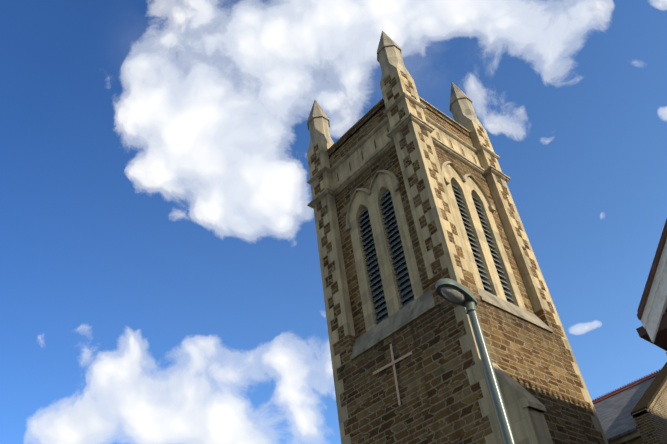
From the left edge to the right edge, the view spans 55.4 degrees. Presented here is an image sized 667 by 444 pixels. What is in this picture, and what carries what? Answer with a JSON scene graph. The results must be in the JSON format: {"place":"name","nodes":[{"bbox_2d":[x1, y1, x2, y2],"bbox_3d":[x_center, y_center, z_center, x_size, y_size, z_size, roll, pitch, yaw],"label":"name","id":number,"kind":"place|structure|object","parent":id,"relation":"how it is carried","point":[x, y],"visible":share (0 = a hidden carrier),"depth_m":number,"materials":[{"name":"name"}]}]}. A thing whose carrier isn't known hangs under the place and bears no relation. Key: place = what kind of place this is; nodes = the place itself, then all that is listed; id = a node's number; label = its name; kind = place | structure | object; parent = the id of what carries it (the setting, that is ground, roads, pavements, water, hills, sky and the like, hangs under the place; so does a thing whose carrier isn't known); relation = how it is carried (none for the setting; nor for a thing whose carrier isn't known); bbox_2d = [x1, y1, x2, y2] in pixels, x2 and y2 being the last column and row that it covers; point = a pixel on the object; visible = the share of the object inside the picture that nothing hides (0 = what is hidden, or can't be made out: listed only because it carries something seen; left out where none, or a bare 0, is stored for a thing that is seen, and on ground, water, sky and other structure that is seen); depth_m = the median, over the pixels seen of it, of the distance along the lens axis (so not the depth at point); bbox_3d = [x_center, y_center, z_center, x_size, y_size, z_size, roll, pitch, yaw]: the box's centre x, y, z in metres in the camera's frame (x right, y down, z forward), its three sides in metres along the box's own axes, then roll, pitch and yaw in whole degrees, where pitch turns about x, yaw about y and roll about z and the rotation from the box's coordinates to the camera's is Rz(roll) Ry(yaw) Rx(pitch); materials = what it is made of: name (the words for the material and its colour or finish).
{"place":"outdoors","nodes":[
{"label":"outdoors","id":0,"kind":"place"},
{"bbox_2d":[0,0,666,443],"label":"sky","id":1,"kind":"structure","parent":0,"point":[161,278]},
{"label":"ground","id":2,"kind":"structure","parent":0,"visible":0},
{"bbox_2d":[307,31,608,443],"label":"church tower","id":3,"kind":"structure","parent":2,"relation":"on","point":[411,204],"depth_m":18.88,"materials":[{"name":"brown stone"}]},
{"bbox_2d":[373,344,411,405],"bbox_3d":[1.614,4.044,16.869,0.090,1.740,1.480,25,-48,-33],"label":"iron cross","id":4,"kind":"object","parent":3,"relation":"attached to","point":[393,362],"visible":1,"depth_m":16.90,"materials":[{"name":"grey metal"}]},
{"bbox_2d":[478,357,552,443],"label":"buttress","id":5,"kind":"structure","parent":3,"relation":"attached to","point":[525,409],"depth_m":13.70,"materials":[{"name":"grey stone"}]},
{"bbox_2d":[436,278,515,443],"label":"street lamp","id":6,"kind":"object","parent":2,"relation":"on","point":[452,291],"visible":1,"depth_m":7.03,"materials":[{"name":"metal"}]},
{"bbox_2d":[592,352,666,443],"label":"church nave","id":7,"kind":"structure","parent":2,"relation":"on","point":[634,412],"depth_m":19.93,"materials":[{"name":"brick"}]},
{"bbox_2d":[636,219,666,350],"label":"roof gable","id":8,"kind":"structure","parent":2,"relation":"on","point":[652,313],"depth_m":6.75,"materials":[{"name":"paint"}]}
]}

